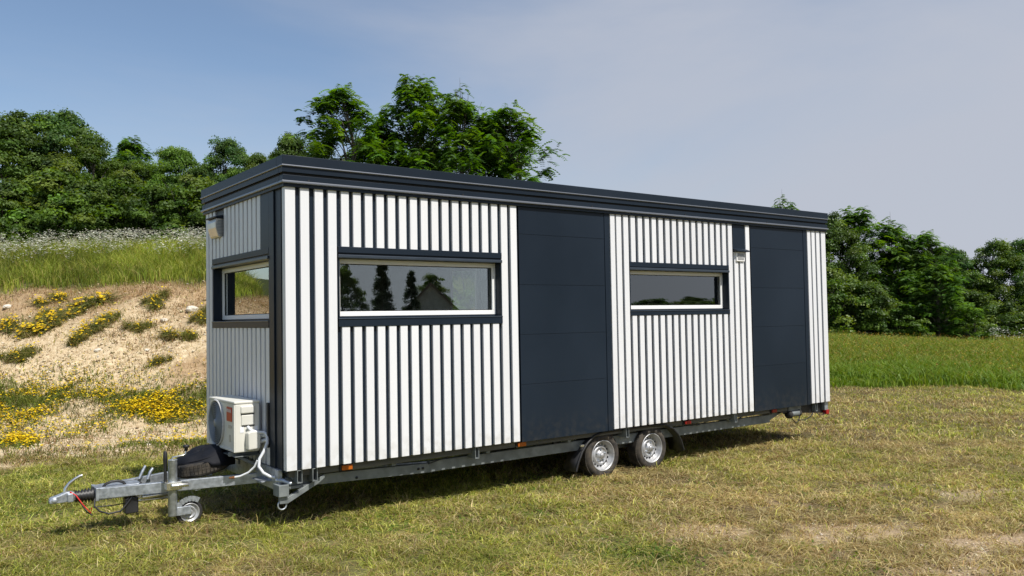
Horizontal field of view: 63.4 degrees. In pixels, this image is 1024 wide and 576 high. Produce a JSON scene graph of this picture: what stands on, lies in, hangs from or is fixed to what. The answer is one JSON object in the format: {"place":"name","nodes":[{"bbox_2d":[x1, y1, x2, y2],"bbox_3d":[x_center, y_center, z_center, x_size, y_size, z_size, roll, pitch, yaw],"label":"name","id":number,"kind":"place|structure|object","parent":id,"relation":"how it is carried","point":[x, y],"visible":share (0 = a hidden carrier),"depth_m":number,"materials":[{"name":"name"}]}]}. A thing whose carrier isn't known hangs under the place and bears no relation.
{"place":"outdoors","nodes":[
{"label":"outdoors","id":0,"kind":"place"},
{"bbox_2d":[0,279,1023,575],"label":"mown grass","id":1,"kind":"structure","parent":0,"point":[360,517],"depth_m":8.43,"materials":[{"name":"green plant"}]},
{"bbox_2d":[0,275,1023,575],"bbox_3d":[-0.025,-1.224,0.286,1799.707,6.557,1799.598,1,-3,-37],"label":"ground","id":2,"kind":"structure","parent":0,"point":[190,356],"depth_m":13.44,"materials":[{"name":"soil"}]},
{"bbox_2d":[3,304,11,308],"bbox_3d":[-12.551,0.468,20.609,0.186,0.134,0.238,-13,2,10],"label":"stone","id":3,"kind":"object","parent":2,"relation":"on","point":[6,306],"visible":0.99,"depth_m":20.54,"materials":[{"name":"white stone"}]},
{"bbox_2d":[1,223,39,246],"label":"shrub","id":4,"kind":"object","parent":2,"relation":"on","point":[23,227],"visible":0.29,"depth_m":28.42,"materials":[{"name":"green plant"}]},
{"bbox_2d":[0,341,43,363],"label":"flower clump","id":5,"kind":"object","parent":2,"relation":"on","point":[17,355],"visible":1,"depth_m":17.88,"materials":[{"name":"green plant"}]},
{"bbox_2d":[0,310,54,341],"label":"flower clump","id":6,"kind":"object","parent":2,"relation":"on","point":[9,325],"visible":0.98,"depth_m":19.41,"materials":[{"name":"yellow plant"}]},
{"bbox_2d":[0,177,69,238],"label":"shrub","id":7,"kind":"object","parent":2,"relation":"on","point":[5,222],"visible":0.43,"depth_m":28.90,"materials":[{"name":"green plant"}]},
{"bbox_2d":[0,109,75,227],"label":"tree","id":8,"kind":"object","parent":2,"relation":"on","point":[13,148],"visible":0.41,"depth_m":33.19,"materials":[{"name":"green plant"}]},
{"bbox_2d":[23,306,69,329],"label":"flower clump","id":9,"kind":"object","parent":2,"relation":"on","point":[56,319],"visible":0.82,"depth_m":19.85,"materials":[{"name":"yellow plant"}]},
{"bbox_2d":[24,289,71,308],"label":"flower clump","id":10,"kind":"object","parent":2,"relation":"on","point":[57,296],"visible":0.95,"depth_m":20.90,"materials":[{"name":"yellow plant"}]},
{"bbox_2d":[0,161,146,244],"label":"shrub","id":11,"kind":"object","parent":2,"relation":"on","point":[50,182],"visible":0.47,"depth_m":29.33,"materials":[{"name":"green plant"}]},
{"bbox_2d":[22,131,124,227],"bbox_3d":[-17.293,-3.563,33.326,5.160,5.507,4.051,-2,-2,18],"label":"tree","id":12,"kind":"object","parent":2,"relation":"on","point":[84,146],"visible":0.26,"depth_m":32.99,"materials":[{"name":"green plant"}]},
{"bbox_2d":[60,326,101,347],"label":"flower clump","id":13,"kind":"object","parent":2,"relation":"on","point":[78,338],"visible":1,"depth_m":18.70,"materials":[{"name":"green plant"}]},
{"bbox_2d":[0,107,170,225],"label":"tree","id":14,"kind":"object","parent":2,"relation":"on","point":[57,126],"visible":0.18,"depth_m":34.38,"materials":[{"name":"green plant"}]},
{"bbox_2d":[32,282,138,322],"bbox_3d":[-10.514,0.358,20.546,2.601,0.424,2.189,-4,27,-4],"label":"flower clump","id":15,"kind":"object","parent":2,"relation":"on","point":[78,306],"visible":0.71,"depth_m":20.59,"materials":[{"name":"yellow plant"}]},
{"bbox_2d":[26,178,153,244],"bbox_3d":[-15.073,-2.386,29.584,3.424,3.118,4.767,-2,-3,35],"label":"shrub","id":16,"kind":"object","parent":2,"relation":"on","point":[47,219],"visible":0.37,"depth_m":28.78,"materials":[{"name":"green plant"}]},
{"bbox_2d":[60,308,128,335],"bbox_3d":[-9.824,0.811,19.429,1.683,0.378,1.417,-12,32,-21],"label":"flower clump","id":17,"kind":"object","parent":2,"relation":"on","point":[100,322],"visible":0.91,"depth_m":19.52,"materials":[{"name":"yellow plant"}]},
{"bbox_2d":[77,225,111,242],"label":"shrub","id":18,"kind":"object","parent":2,"relation":"on","point":[102,231],"visible":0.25,"depth_m":28.56,"materials":[{"name":"green plant"}]},
{"bbox_2d":[0,347,208,452],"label":"yellow flowers","id":19,"kind":"object","parent":2,"relation":"on","point":[136,407],"visible":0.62,"depth_m":15.74,"materials":[{"name":"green plant"}]},
{"bbox_2d":[50,168,198,242],"bbox_3d":[-14.120,-2.614,30.050,4.598,3.594,5.580,-1,-2,14],"label":"shrub","id":20,"kind":"object","parent":2,"relation":"on","point":[122,180],"visible":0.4,"depth_m":29.23,"materials":[{"name":"green plant"}]},
{"bbox_2d":[96,159,160,234],"bbox_3d":[-15.171,-3.064,33.082,4.072,4.346,3.197,0,-2,-33],"label":"tree","id":21,"kind":"object","parent":2,"relation":"on","point":[143,174],"visible":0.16,"depth_m":32.98,"materials":[{"name":"green plant"}]},
{"bbox_2d":[101,135,162,182],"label":"tree","id":22,"kind":"object","parent":2,"relation":"on","point":[126,146],"visible":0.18,"depth_m":35.98,"materials":[{"name":"green plant"}]},
{"bbox_2d":[117,317,159,333],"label":"flower clump","id":23,"kind":"object","parent":2,"relation":"on","point":[135,327],"visible":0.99,"depth_m":19.41,"materials":[{"name":"green plant"}]},
{"bbox_2d":[98,182,203,243],"bbox_3d":[-12.851,-2.315,29.643,4.467,2.922,3.209,-2,-2,31],"label":"shrub","id":24,"kind":"object","parent":2,"relation":"on","point":[133,203],"visible":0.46,"depth_m":29.01,"materials":[{"name":"green plant"}]},
{"bbox_2d":[135,286,170,312],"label":"flower clump","id":25,"kind":"object","parent":2,"relation":"on","point":[154,304],"visible":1,"depth_m":20.45,"materials":[{"name":"green plant"}]},
{"bbox_2d":[145,351,174,368],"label":"flower clump","id":26,"kind":"object","parent":2,"relation":"on","point":[158,360],"visible":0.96,"depth_m":17.69,"materials":[{"name":"green plant"}]},
{"bbox_2d":[165,173,177,184],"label":"tree","id":27,"kind":"object","parent":2,"relation":"on","point":[170,178],"visible":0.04,"depth_m":37.44,"materials":[{"name":"green plant"}]},
{"bbox_2d":[150,219,193,241],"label":"shrub","id":28,"kind":"object","parent":2,"relation":"on","point":[173,221],"visible":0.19,"depth_m":28.37,"materials":[{"name":"green plant"}]},
{"bbox_2d":[144,145,200,188],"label":"tree","id":29,"kind":"object","parent":2,"relation":"on","point":[179,160],"visible":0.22,"depth_m":33.64,"materials":[{"name":"green plant"}]},
{"bbox_2d":[135,174,216,241],"bbox_3d":[-11.796,-2.554,30.276,5.214,3.359,4.296,-1,-2,11],"label":"shrub","id":30,"kind":"object","parent":2,"relation":"on","point":[193,187],"visible":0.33,"depth_m":29.28,"materials":[{"name":"green plant"}]},
{"bbox_2d":[151,324,204,344],"bbox_3d":[-7.738,0.978,18.940,1.288,0.370,1.530,-14,18,-29],"label":"flower clump","id":31,"kind":"object","parent":2,"relation":"on","point":[187,334],"visible":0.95,"depth_m":18.81,"materials":[{"name":"green plant"}]},
{"bbox_2d":[166,182,215,236],"bbox_3d":[-10.513,-2.360,29.908,3.175,2.891,4.420,-2,-2,27],"label":"shrub","id":32,"kind":"object","parent":2,"relation":"on","point":[197,216],"visible":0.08,"depth_m":28.53,"materials":[{"name":"green plant"}]},
{"bbox_2d":[186,306,198,312],"bbox_3d":[-7.782,0.523,20.202,0.337,0.190,0.263,8,5,-36],"label":"stone","id":33,"kind":"object","parent":2,"relation":"on","point":[190,308],"visible":0.8,"depth_m":20.09,"materials":[{"name":"white stone"}]},
{"bbox_2d":[166,163,219,222],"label":"tree","id":34,"kind":"object","parent":2,"relation":"on","point":[196,172],"visible":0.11,"depth_m":32.32,"materials":[{"name":"green plant"}]},
{"bbox_2d":[183,303,205,325],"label":"flower clump","id":35,"kind":"object","parent":2,"relation":"on","point":[200,317],"visible":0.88,"depth_m":19.66,"materials":[{"name":"yellow plant"}]},
{"bbox_2d":[181,135,248,229],"bbox_3d":[-11.636,-3.530,33.133,3.710,5.196,4.287,1,-3,-41],"label":"tree","id":36,"kind":"object","parent":2,"relation":"on","point":[225,149],"visible":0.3,"depth_m":32.67,"materials":[{"name":"green plant"}]},
{"bbox_2d":[0,225,464,281],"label":"white flowers","id":37,"kind":"object","parent":2,"relation":"on","point":[126,233],"visible":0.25,"depth_m":25.21,"materials":[{"name":"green plant"}]},
{"bbox_2d":[0,234,474,306],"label":"tall grass","id":38,"kind":"structure","parent":2,"relation":"on","point":[139,263],"depth_m":23.07,"materials":[{"name":"green plant"}]},
{"bbox_2d":[241,152,271,168],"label":"tree","id":39,"kind":"object","parent":2,"relation":"on","point":[255,158],"visible":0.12,"depth_m":32.82,"materials":[{"name":"green plant"}]},
{"bbox_2d":[260,131,307,163],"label":"tree","id":40,"kind":"object","parent":2,"relation":"on","point":[292,145],"visible":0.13,"depth_m":32.77,"materials":[{"name":"green plant"}]},
{"bbox_2d":[302,139,344,160],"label":"tree","id":41,"kind":"object","parent":2,"relation":"on","point":[324,156],"visible":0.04,"depth_m":32.90,"materials":[{"name":"green plant"}]},
{"bbox_2d":[268,82,393,164],"bbox_3d":[-6.338,-4.364,31.221,4.772,6.765,4.978,-2,-2,24],"label":"tree","id":42,"kind":"object","parent":2,"relation":"on","point":[335,133],"visible":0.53,"depth_m":30.88,"materials":[{"name":"green plant"}]},
{"bbox_2d":[341,134,392,162],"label":"tree","id":43,"kind":"object","parent":2,"relation":"on","point":[358,151],"visible":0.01,"depth_m":33.64,"materials":[{"name":"green plant"}]},
{"bbox_2d":[340,112,413,167],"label":"tree","id":44,"kind":"object","parent":2,"relation":"on","point":[385,139],"visible":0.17,"depth_m":32.31,"materials":[{"name":"green plant"}]},
{"bbox_2d":[363,73,464,171],"bbox_3d":[-3.808,-4.693,31.908,4.390,7.349,5.429,-1,-2,-6],"label":"tree","id":45,"kind":"object","parent":2,"relation":"on","point":[409,94],"visible":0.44,"depth_m":31.70,"materials":[{"name":"green plant"}]},
{"bbox_2d":[404,139,444,168],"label":"tree","id":46,"kind":"object","parent":2,"relation":"on","point":[428,151],"visible":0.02,"depth_m":33.76,"materials":[{"name":"green plant"}]},
{"bbox_2d":[48,154,829,523],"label":"tiny house","id":47,"kind":"structure","parent":2,"relation":"on","point":[346,340],"depth_m":9.47,"materials":[{"name":"paint"}]},
{"bbox_2d":[176,444,234,478],"bbox_3d":[-3.167,1.756,8.500,0.608,0.263,0.631,-12,5,-37],"label":"spare wheel","id":48,"kind":"object","parent":47,"relation":"on","point":[201,460],"visible":0.85,"depth_m":8.28,"materials":[{"name":"rubber"}]},
{"bbox_2d":[211,248,268,327],"bbox_3d":[-2.880,0.032,8.951,0.181,0.795,1.798,1,-3,-37],"label":"window","id":49,"kind":"structure","parent":47,"relation":"in","point":[241,289],"depth_m":9.08,"materials":[{"name":"white"}]},
{"bbox_2d":[208,395,274,478],"bbox_3d":[-2.726,1.499,8.355,0.374,0.749,1.210,1,-3,-37],"label":"air conditioner","id":50,"kind":"object","parent":47,"relation":"attached to","point":[234,427],"visible":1,"depth_m":8.21,"materials":[{"name":"beige plastic"}]},
{"bbox_2d":[337,246,502,326],"bbox_3d":[-0.956,-0.003,8.828,1.998,0.796,0.181,1,-3,-37],"label":"window","id":51,"kind":"structure","parent":47,"relation":"in","point":[487,261],"depth_m":8.81,"materials":[{"name":"white"}]},
{"bbox_2d":[450,267,479,309],"bbox_3d":[-0.690,0.064,11.908,0.520,0.720,0.060,1,-3,-37],"label":"window","id":52,"kind":"structure","parent":47,"relation":"in","point":[477,270],"depth_m":12.01,"materials":[{"name":"white"}]},
{"bbox_2d":[629,262,729,315],"bbox_3d":[2.250,0.018,11.230,1.974,0.688,0.181,1,-3,-37],"label":"window","id":53,"kind":"structure","parent":47,"relation":"in","point":[655,288],"depth_m":11.26,"materials":[{"name":"white"}]},
{"bbox_2d":[404,83,514,178],"bbox_3d":[-2.053,-4.235,31.156,4.457,7.511,4.364,-2,-2,22],"label":"tree","id":54,"kind":"object","parent":2,"relation":"on","point":[460,110],"visible":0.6,"depth_m":30.77,"materials":[{"name":"green plant"}]},
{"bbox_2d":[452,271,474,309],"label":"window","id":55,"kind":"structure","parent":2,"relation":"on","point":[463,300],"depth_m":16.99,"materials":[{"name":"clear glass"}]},
{"bbox_2d":[449,108,527,179],"bbox_3d":[-1.076,-3.478,32.746,4.990,7.206,4.036,-1,-2,-10],"label":"tree","id":56,"kind":"object","parent":2,"relation":"on","point":[506,160],"visible":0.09,"depth_m":31.78,"materials":[{"name":"green plant"}]},
{"bbox_2d":[464,99,569,181],"bbox_3d":[0.035,-3.287,31.590,5.151,7.732,4.938,0,-2,-31],"label":"tree","id":57,"kind":"object","parent":2,"relation":"on","point":[525,145],"visible":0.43,"depth_m":31.32,"materials":[{"name":"green plant"}]},
{"bbox_2d":[772,189,797,209],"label":"tree","id":58,"kind":"object","parent":2,"relation":"on","point":[789,205],"visible":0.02,"depth_m":50.16,"materials":[{"name":"green plant"}]},
{"bbox_2d":[826,267,889,334],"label":"shrub","id":59,"kind":"object","parent":2,"relation":"on","point":[841,285],"visible":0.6,"depth_m":41.68,"materials":[{"name":"green plant"}]},
{"bbox_2d":[825,211,900,332],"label":"tree","id":60,"kind":"object","parent":2,"relation":"on","point":[836,233],"visible":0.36,"depth_m":44.77,"materials":[{"name":"green plant"}]},
{"bbox_2d":[827,281,898,336],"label":"shrub","id":61,"kind":"object","parent":2,"relation":"on","point":[885,300],"visible":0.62,"depth_m":42.09,"materials":[{"name":"green plant"}]},
{"bbox_2d":[826,205,906,305],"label":"tree","id":62,"kind":"object","parent":2,"relation":"on","point":[855,220],"visible":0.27,"depth_m":46.28,"materials":[{"name":"green plant"}]},
{"bbox_2d":[855,216,936,329],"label":"tree","id":63,"kind":"object","parent":2,"relation":"on","point":[903,242],"visible":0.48,"depth_m":45.52,"materials":[{"name":"green plant"}]},
{"bbox_2d":[865,301,935,337],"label":"shrub","id":64,"kind":"object","parent":2,"relation":"on","point":[913,327],"visible":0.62,"depth_m":41.76,"materials":[{"name":"green plant"}]},
{"bbox_2d":[868,250,943,328],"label":"tree","id":65,"kind":"object","parent":2,"relation":"on","point":[910,256],"visible":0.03,"depth_m":53.21,"materials":[{"name":"green plant"}]},
{"bbox_2d":[881,229,972,337],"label":"tree","id":66,"kind":"object","parent":2,"relation":"on","point":[930,242],"visible":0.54,"depth_m":45.10,"materials":[{"name":"green plant"}]},
{"bbox_2d":[898,251,964,309],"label":"tree","id":67,"kind":"object","parent":2,"relation":"on","point":[957,268],"visible":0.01,"depth_m":54.25,"materials":[{"name":"green plant"}]},
{"bbox_2d":[889,263,984,337],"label":"tree","id":68,"kind":"object","parent":2,"relation":"on","point":[950,288],"visible":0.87,"depth_m":42.01,"materials":[{"name":"green plant"}]},
{"bbox_2d":[933,246,989,294],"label":"tree","id":69,"kind":"object","parent":2,"relation":"on","point":[975,275],"visible":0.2,"depth_m":57.81,"materials":[{"name":"green plant"}]},
{"bbox_2d":[919,289,1016,337],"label":"shrub","id":70,"kind":"object","parent":2,"relation":"on","point":[979,299],"visible":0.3,"depth_m":44.83,"materials":[{"name":"green plant"}]},
{"bbox_2d":[942,311,999,340],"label":"shrub","id":71,"kind":"object","parent":2,"relation":"on","point":[979,334],"visible":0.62,"depth_m":42.09,"materials":[{"name":"green plant"}]},
{"bbox_2d":[941,301,1019,335],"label":"shrub","id":72,"kind":"object","parent":2,"relation":"on","point":[994,312],"visible":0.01,"depth_m":48.83,"materials":[{"name":"green plant"}]},
{"bbox_2d":[947,249,1014,302],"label":"tree","id":73,"kind":"object","parent":2,"relation":"on","point":[987,276],"visible":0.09,"depth_m":57.72,"materials":[{"name":"green plant"}]},
{"bbox_2d":[959,237,1023,326],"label":"tree","id":74,"kind":"object","parent":2,"relation":"on","point":[1001,249],"visible":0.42,"depth_m":57.14,"materials":[{"name":"green plant"}]},
{"bbox_2d":[969,237,1023,310],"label":"tree","id":75,"kind":"object","parent":2,"relation":"on","point":[1018,249],"visible":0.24,"depth_m":57.15,"materials":[{"name":"green plant"}]},
{"bbox_2d":[986,300,1023,337],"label":"shrub","id":76,"kind":"object","parent":2,"relation":"on","point":[1014,328],"visible":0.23,"depth_m":49.66,"materials":[{"name":"green plant"}]},
{"bbox_2d":[989,327,1023,341],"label":"cow parsley","id":77,"kind":"object","parent":2,"relation":"on","point":[998,335],"visible":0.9,"depth_m":39.37,"materials":[{"name":"white plant"}]},
{"bbox_2d":[997,296,1023,333],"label":"shrub","id":78,"kind":"object","parent":2,"relation":"on","point":[1018,310],"visible":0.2,"depth_m":51.60,"materials":[{"name":"green plant"}]},
{"bbox_2d":[0,0,1023,299],"label":"sky","id":79,"kind":"structure","parent":0,"point":[910,112],"materials":[{"name":"blue"}]},
{"bbox_2d":[828,329,1023,390],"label":"meadow grass","id":80,"kind":"structure","parent":0,"point":[867,361],"depth_m":26.81,"materials":[{"name":"green plant"}]}
]}

